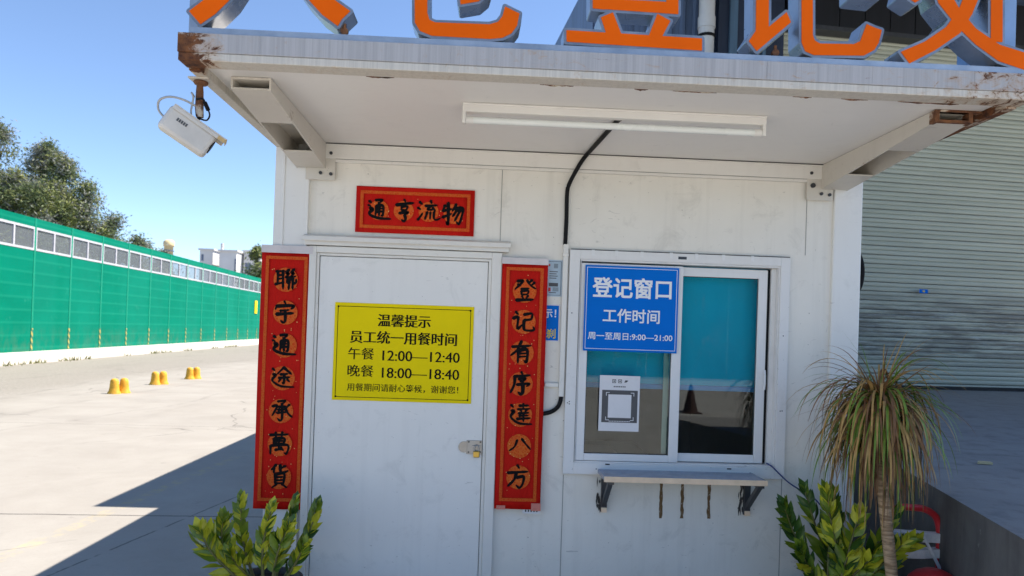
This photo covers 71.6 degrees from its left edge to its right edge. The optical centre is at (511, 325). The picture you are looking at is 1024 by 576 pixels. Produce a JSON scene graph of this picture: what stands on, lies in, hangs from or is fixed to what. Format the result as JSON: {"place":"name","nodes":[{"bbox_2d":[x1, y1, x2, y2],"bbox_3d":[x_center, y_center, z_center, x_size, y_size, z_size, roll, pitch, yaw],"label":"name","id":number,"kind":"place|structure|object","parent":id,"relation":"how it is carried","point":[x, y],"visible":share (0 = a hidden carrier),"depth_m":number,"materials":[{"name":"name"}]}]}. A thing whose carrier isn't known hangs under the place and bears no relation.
{"place":"outdoors","nodes":[
{"label":"outdoors","id":0,"kind":"place"},
{"bbox_2d":[2,345,236,365],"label":"weeds","id":1,"kind":"object","parent":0,"point":[31,362],"visible":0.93,"depth_m":25.52,"materials":[{"name":"green plant"}]},
{"bbox_2d":[163,239,174,274],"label":"water tank","id":2,"kind":"object","parent":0,"point":[170,246],"visible":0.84,"depth_m":91.50,"materials":[{"name":"beige metal"}]},
{"bbox_2d":[198,248,218,283],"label":"building","id":3,"kind":"structure","parent":0,"point":[209,256],"depth_m":131.56,"materials":[{"name":"white concrete"}]},
{"bbox_2d":[218,243,243,286],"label":"building","id":4,"kind":"structure","parent":0,"point":[232,260],"depth_m":129.73,"materials":[{"name":"white concrete"}]},
{"bbox_2d":[0,344,480,575],"bbox_3d":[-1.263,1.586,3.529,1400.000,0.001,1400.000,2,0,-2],"label":"ground","id":5,"kind":"structure","parent":0,"point":[96,479],"depth_m":7.98,"materials":[{"name":"concrete"}]},
{"bbox_2d":[0,163,28,242],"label":"tree","id":6,"kind":"object","parent":5,"relation":"on","point":[2,173],"visible":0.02,"depth_m":36.55,"materials":[{"name":"green plant"}]},
{"bbox_2d":[0,116,30,233],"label":"tree","id":7,"kind":"object","parent":5,"relation":"on","point":[5,135],"visible":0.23,"depth_m":38.64,"materials":[{"name":"green plant"}]},
{"bbox_2d":[0,164,43,243],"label":"tree","id":8,"kind":"object","parent":5,"relation":"on","point":[12,178],"visible":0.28,"depth_m":35.81,"materials":[{"name":"green plant"}]},
{"bbox_2d":[0,174,91,258],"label":"tree","id":9,"kind":"object","parent":5,"relation":"on","point":[35,200],"visible":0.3,"depth_m":35.31,"materials":[{"name":"green plant"}]},
{"bbox_2d":[16,132,99,257],"bbox_3d":[-26.102,-4.806,39.465,6.500,11.697,7.136,2,0,-2],"label":"tree","id":10,"kind":"object","parent":5,"relation":"on","point":[37,163],"visible":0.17,"depth_m":39.14,"materials":[{"name":"green plant"}]},
{"bbox_2d":[25,176,95,258],"bbox_3d":[-23.850,-3.377,37.263,5.268,8.946,4.904,2,0,-2],"label":"tree","id":11,"kind":"object","parent":5,"relation":"on","point":[68,207],"visible":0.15,"depth_m":37.13,"materials":[{"name":"green plant"}]},
{"bbox_2d":[29,147,101,258],"bbox_3d":[-24.688,-4.302,38.267,6.507,10.765,5.935,2,0,-2],"label":"tree","id":12,"kind":"object","parent":5,"relation":"on","point":[64,167],"visible":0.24,"depth_m":38.39,"materials":[{"name":"green plant"}]},
{"bbox_2d":[64,176,114,259],"bbox_3d":[-23.308,-3.477,38.432,4.187,9.204,5.305,2,-1,-41],"label":"tree","id":13,"kind":"object","parent":5,"relation":"on","point":[87,215],"visible":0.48,"depth_m":38.55,"materials":[{"name":"green plant"}]},
{"bbox_2d":[80,203,145,267],"bbox_3d":[-22.398,-2.798,39.613,5.031,7.927,4.497,2,-1,-33],"label":"tree","id":14,"kind":"object","parent":5,"relation":"on","point":[111,222],"visible":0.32,"depth_m":39.59,"materials":[{"name":"green plant"}]},
{"bbox_2d":[107,378,130,393],"bbox_3d":[-8.275,1.279,14.960,0.257,0.320,0.447,2,-1,27],"label":"kerb bollard","id":15,"kind":"object","parent":5,"relation":"on","point":[116,387],"visible":1,"depth_m":14.86,"materials":[{"name":"yellow paint"}]},
{"bbox_2d":[0,209,260,365],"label":"sound barrier","id":16,"kind":"object","parent":5,"relation":"on","point":[55,306],"visible":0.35,"depth_m":28.19,"materials":[{"name":"green paint"}]},
{"bbox_2d":[0,219,34,249],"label":"window frame","id":17,"kind":"structure","parent":16,"relation":"in","point":[13,244],"depth_m":22.23,"materials":[{"name":"white metal"}]},
{"bbox_2d":[36,228,71,256],"bbox_3d":[-15.790,-2.827,24.465,0.062,0.768,2.186,2,0,-5],"label":"window frame","id":18,"kind":"structure","parent":16,"relation":"in","point":[54,233],"depth_m":24.44,"materials":[{"name":"white metal"}]},
{"bbox_2d":[72,236,102,262],"bbox_3d":[-15.993,-2.816,26.739,0.062,0.768,2.186,2,0,-5],"label":"window frame","id":19,"kind":"structure","parent":16,"relation":"in","point":[87,241],"depth_m":26.71,"materials":[{"name":"white metal"}]},
{"bbox_2d":[103,244,128,267],"bbox_3d":[-16.197,-2.805,29.012,0.062,0.768,2.186,2,0,-5],"label":"window frame","id":20,"kind":"structure","parent":16,"relation":"in","point":[115,255],"depth_m":29.01,"materials":[{"name":"white metal"}]},
{"bbox_2d":[129,250,150,271],"bbox_3d":[-16.400,-2.794,31.286,0.062,0.768,2.186,2,0,-5],"label":"window frame","id":21,"kind":"structure","parent":16,"relation":"in","point":[140,254],"depth_m":31.29,"materials":[{"name":"white metal"}]},
{"bbox_2d":[151,256,170,275],"bbox_3d":[-16.603,-2.783,33.560,0.062,0.768,2.186,2,0,-5],"label":"window frame","id":22,"kind":"structure","parent":16,"relation":"in","point":[161,259],"depth_m":33.57,"materials":[{"name":"white metal"}]},
{"bbox_2d":[171,261,187,278],"bbox_3d":[-16.807,-2.772,35.834,0.062,0.768,2.186,2,0,-5],"label":"window frame","id":23,"kind":"structure","parent":16,"relation":"in","point":[178,263],"depth_m":35.80,"materials":[{"name":"white metal"}]},
{"bbox_2d":[188,265,202,281],"bbox_3d":[-17.010,-2.760,38.107,0.062,0.768,2.186,2,0,-5],"label":"window frame","id":24,"kind":"structure","parent":16,"relation":"in","point":[194,267],"depth_m":38.08,"materials":[{"name":"white metal"}]},
{"bbox_2d":[203,269,215,284],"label":"window frame","id":25,"kind":"structure","parent":16,"relation":"in","point":[209,282],"depth_m":40.35,"materials":[{"name":"white metal"}]},
{"bbox_2d":[216,272,227,286],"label":"window frame","id":26,"kind":"structure","parent":16,"relation":"in","point":[221,284],"depth_m":42.63,"materials":[{"name":"white metal"}]},
{"bbox_2d":[229,275,238,288],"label":"window frame","id":27,"kind":"structure","parent":16,"relation":"in","point":[229,275],"depth_m":44.93,"materials":[{"name":"white metal"}]},
{"bbox_2d":[239,277,248,290],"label":"window frame","id":28,"kind":"structure","parent":16,"relation":"in","point":[244,279],"depth_m":47.19,"materials":[{"name":"white metal"}]},
{"bbox_2d":[249,280,257,292],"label":"window frame","id":29,"kind":"structure","parent":16,"relation":"in","point":[250,280],"depth_m":49.44,"materials":[{"name":"white metal"}]},
{"bbox_2d":[254,301,256,313],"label":"yellow plate","id":30,"kind":"object","parent":16,"relation":"attached to","point":[255,309],"visible":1,"depth_m":49.99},
{"bbox_2d":[118,230,162,272],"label":"tree","id":31,"kind":"object","parent":5,"relation":"on","point":[139,239],"visible":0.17,"depth_m":40.65,"materials":[{"name":"green plant"}]},
{"bbox_2d":[121,240,172,272],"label":"tree","id":32,"kind":"object","parent":5,"relation":"on","point":[149,245],"visible":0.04,"depth_m":48.72,"materials":[{"name":"green plant"}]},
{"bbox_2d":[149,371,168,384],"bbox_3d":[-8.597,1.287,17.299,0.257,0.320,0.447,2,-1,27],"label":"kerb bollard","id":33,"kind":"object","parent":5,"relation":"on","point":[157,378],"visible":1,"depth_m":17.20,"materials":[{"name":"yellow paint"}]},
{"bbox_2d":[147,244,197,276],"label":"tree","id":34,"kind":"object","parent":5,"relation":"on","point":[165,262],"visible":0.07,"depth_m":49.39,"materials":[{"name":"green plant"}]},
{"bbox_2d":[184,367,201,378],"bbox_3d":[-8.643,1.301,19.249,0.257,0.320,0.447,2,-1,27],"label":"kerb bollard","id":35,"kind":"object","parent":5,"relation":"on","point":[192,373],"visible":1,"depth_m":19.14,"materials":[{"name":"yellow paint"}]},
{"bbox_2d":[234,240,261,291],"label":"tree","id":36,"kind":"object","parent":5,"relation":"on","point":[255,255],"visible":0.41,"depth_m":77.04,"materials":[{"name":"green plant"}]},
{"bbox_2d":[188,489,322,575],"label":"potted plant","id":37,"kind":"object","parent":5,"relation":"on","point":[223,548],"visible":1,"depth_m":3.20,"materials":[{"name":"green plant"}]},
{"bbox_2d":[177,32,1023,575],"bbox_3d":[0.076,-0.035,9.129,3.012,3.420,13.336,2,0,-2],"label":"registration booth","id":38,"kind":"object","parent":5,"relation":"on","point":[407,488],"visible":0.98,"depth_m":3.57,"materials":[{"name":"paint"}]},
{"bbox_2d":[157,76,226,156],"bbox_3d":[-1.164,-0.760,2.588,0.239,0.277,0.105,2,-1,-26],"label":"security camera","id":39,"kind":"object","parent":38,"relation":"attached to","point":[187,130],"visible":1,"depth_m":2.57,"materials":[{"name":"metal"}]},
{"bbox_2d":[253,244,312,509],"bbox_3d":[-1.139,0.259,3.529,0.252,1.311,0.012,2,0,-2],"label":"door couplet","id":40,"kind":"object","parent":38,"relation":"attached to","point":[281,371],"depth_m":3.53,"materials":[{"name":"red paper"}]},
{"bbox_2d":[309,256,488,575],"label":"door","id":41,"kind":"structure","parent":38,"relation":"in","point":[398,484],"depth_m":3.56,"materials":[{"name":"paint"}]},
{"bbox_2d":[332,302,473,403],"bbox_3d":[-0.545,0.141,3.562,0.695,0.488,0.003,2,0,-2],"label":"notice board","id":42,"kind":"object","parent":38,"relation":"attached to","point":[402,353],"visible":1,"depth_m":3.56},
{"bbox_2d":[355,186,474,236],"bbox_3d":[-0.487,-0.574,3.576,0.595,0.233,0.008,2,0,-2],"label":"lintel banner","id":43,"kind":"object","parent":38,"relation":"attached to","point":[422,211],"visible":1,"depth_m":3.58,"materials":[{"name":"red paper"}]},
{"bbox_2d":[473,445,479,457],"bbox_3d":[-0.178,0.632,3.562,0.032,0.064,0.014,2,0,-2],"label":"padlock","id":44,"kind":"object","parent":38,"relation":"hanging from","point":[476,454],"visible":1,"depth_m":3.56,"materials":[{"name":"gold metal"}]},
{"bbox_2d":[494,257,548,510],"bbox_3d":[0.047,0.296,3.566,0.235,1.267,0.012,2,0,-2],"label":"door couplet","id":45,"kind":"object","parent":38,"relation":"attached to","point":[521,385],"depth_m":3.56,"materials":[{"name":"red paper"}]},
{"bbox_2d":[522,509,539,513],"bbox_3d":[0.097,0.934,3.571,0.089,0.028,0.001,2,0,-2],"label":"paper tag","id":46,"kind":"object","parent":38,"relation":"attached to","point":[529,511],"visible":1,"depth_m":3.57,"materials":[{"name":"white paper"}]},
{"bbox_2d":[546,304,559,341],"bbox_3d":[0.132,-0.013,3.607,0.222,0.190,0.002,2,0,-2],"label":"warning sign","id":47,"kind":"object","parent":38,"relation":"attached to","point":[552,322],"visible":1,"depth_m":3.61,"materials":[{"name":"blue plastic"}]},
{"bbox_2d":[543,397,562,415],"bbox_3d":[0.181,0.407,3.592,0.152,0.116,0.025,2,0,-2],"label":"conduit elbow","id":48,"kind":"object","parent":38,"relation":"attached to","point":[555,408],"visible":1,"depth_m":3.58,"materials":[{"name":"black plastic"}]},
{"bbox_2d":[547,260,562,296],"bbox_3d":[0.152,-0.240,3.610,0.208,0.185,0.002,2,0,-2],"label":"notice label","id":49,"kind":"object","parent":38,"relation":"attached to","point":[554,287],"visible":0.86,"depth_m":3.61,"materials":[{"name":"white paper"}]},
{"bbox_2d":[544,244,568,396],"bbox_3d":[0.226,-0.025,3.598,0.100,0.772,0.030,2,0,-2],"label":"cable trunking","id":50,"kind":"object","parent":38,"relation":"attached to","point":[565,255],"visible":1,"depth_m":3.59,"materials":[{"name":"paint"}]},
{"bbox_2d":[563,120,619,244],"bbox_3d":[0.394,-0.637,3.273,0.102,0.463,0.732,2,0,-13],"label":"power cable","id":51,"kind":"object","parent":38,"relation":"attached to","point":[601,138],"visible":0.84,"depth_m":3.58,"materials":[{"name":"black rubber"}]},
{"bbox_2d":[189,0,1023,73],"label":"sign scaffold","id":52,"kind":"object","parent":38,"relation":"on","point":[1010,25],"visible":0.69,"depth_m":2.49,"materials":[{"name":"metal"}]},
{"bbox_2d":[186,0,357,33],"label":"sign letter","id":53,"kind":"object","parent":52,"relation":"attached to","point":[334,16],"visible":0.95,"depth_m":2.44,"materials":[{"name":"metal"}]},
{"bbox_2d":[412,0,521,42],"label":"sign letter","id":54,"kind":"object","parent":52,"relation":"attached to","point":[505,26],"visible":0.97,"depth_m":2.46,"materials":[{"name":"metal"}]},
{"bbox_2d":[561,0,704,51],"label":"sign letter","id":55,"kind":"object","parent":52,"relation":"attached to","point":[659,18],"visible":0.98,"depth_m":2.48,"materials":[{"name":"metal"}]},
{"bbox_2d":[737,0,883,59],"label":"sign letter","id":56,"kind":"object","parent":52,"relation":"attached to","point":[763,31],"visible":0.94,"depth_m":2.51,"materials":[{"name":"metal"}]},
{"bbox_2d":[884,0,1023,69],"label":"sign letter","id":57,"kind":"object","parent":52,"relation":"attached to","point":[971,32],"visible":0.97,"depth_m":2.53,"materials":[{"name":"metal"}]},
{"bbox_2d":[462,102,766,137],"bbox_3d":[0.417,-0.828,2.876,1.234,0.082,0.046,2,0,-2],"label":"tube lamp","id":58,"kind":"object","parent":38,"relation":"attached to","point":[610,114],"visible":1,"depth_m":2.86,"materials":[{"name":"white plastic"}]},
{"bbox_2d":[584,440,647,453],"bbox_3d":[0.550,1.262,4.829,0.800,0.750,1.350,2,0,-2],"label":"desk","id":59,"kind":"object","parent":38,"relation":"in","point":[627,447],"visible":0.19,"depth_m":5.29,"materials":[{"name":"laminate"}]},
{"bbox_2d":[584,444,615,452],"bbox_3d":[0.574,0.887,5.057,0.300,0.006,0.400,2,0,-2],"label":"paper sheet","id":60,"kind":"object","parent":59,"relation":"on","point":[598,448],"visible":0.43,"depth_m":5.06,"materials":[{"name":"beige paper"}]},
{"bbox_2d":[598,375,639,431],"bbox_3d":[0.544,0.398,3.603,0.206,0.282,0.002,2,0,-2],"label":"poster","id":61,"kind":"object","parent":38,"relation":"attached to","point":[619,397],"visible":1,"depth_m":3.60,"materials":[{"name":"white paper"}]},
{"bbox_2d":[583,265,678,353],"bbox_3d":[0.604,-0.080,3.599,0.479,0.434,0.004,2,0,-2],"label":"opening hours sign","id":62,"kind":"object","parent":38,"relation":"attached to","point":[630,309],"visible":1,"depth_m":3.60,"materials":[{"name":"blue plastic"}]},
{"bbox_2d":[586,267,758,391],"bbox_3d":[0.852,-0.031,3.742,1.070,0.742,0.014,2,0,-2],"label":"roller blind","id":63,"kind":"object","parent":38,"relation":"attached to","point":[718,333],"depth_m":3.75,"materials":[{"name":"teal fabric"}]},
{"bbox_2d":[562,249,790,478],"bbox_3d":[0.841,0.202,3.666,1.136,1.140,0.110,2,0,-2],"label":"window","id":64,"kind":"structure","parent":38,"relation":"in","point":[772,277],"depth_m":3.63,"materials":[{"name":"paint"}]},
{"bbox_2d":[766,463,819,504],"bbox_3d":[1.461,0.946,3.615,0.331,0.466,0.039,2,0,9],"label":"wire","id":65,"kind":"object","parent":38,"relation":"hanging from","point":[786,480],"visible":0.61,"depth_m":3.62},
{"bbox_2d":[860,255,864,290],"bbox_3d":[1.812,-0.298,3.732,0.080,0.331,0.026,2,-1,43],"label":"cable loop","id":66,"kind":"object","parent":38,"relation":"attached to","point":[862,274],"visible":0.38,"depth_m":3.71,"materials":[{"name":"black rubber"}]},
{"bbox_2d":[555,0,1023,391],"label":"warehouse","id":67,"kind":"structure","parent":5,"relation":"on","point":[943,222],"depth_m":11.20,"materials":[{"name":"grey metal"}]},
{"bbox_2d":[919,289,927,292],"bbox_3d":[6.412,-0.526,11.057,0.150,0.060,0.002,2,0,-8],"label":"sticker","id":68,"kind":"object","parent":67,"relation":"attached to","point":[923,290],"visible":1,"depth_m":11.05,"materials":[{"name":"blue paper"}]},
{"bbox_2d":[775,478,925,575],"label":"potted plant","id":69,"kind":"object","parent":5,"relation":"on","point":[837,550],"visible":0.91,"depth_m":3.33,"materials":[{"name":"green plant"}]},
{"bbox_2d":[786,331,974,575],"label":"palm plant","id":70,"kind":"object","parent":5,"relation":"on","point":[881,428],"visible":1,"depth_m":3.10,"materials":[{"name":"plant"}]},
{"bbox_2d":[893,504,952,575],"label":"wheeled extinguisher","id":71,"kind":"object","parent":5,"relation":"on","point":[928,552],"visible":0.49,"depth_m":3.40,"materials":[{"name":"red metal"}]},
{"bbox_2d":[852,389,1023,575],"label":"loading dock","id":72,"kind":"object","parent":5,"relation":"on","point":[978,509],"depth_m":3.75,"materials":[{"name":"concrete"}]},
{"bbox_2d":[977,461,992,464],"bbox_3d":[2.809,0.819,4.227,0.086,0.012,0.047,2,0,12],"label":"litter scrap","id":73,"kind":"object","parent":72,"relation":"on","point":[985,462],"visible":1,"depth_m":4.21,"materials":[{"name":"white paper"}]},
{"bbox_2d":[242,250,261,273],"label":"building","id":74,"kind":"structure","parent":0,"point":[246,261],"depth_m":132.81,"materials":[{"name":"grey concrete"}]},
{"bbox_2d":[0,0,577,279],"label":"sky","id":75,"kind":"structure","parent":0,"point":[89,76],"materials":[{"name":"blue"}]}
]}

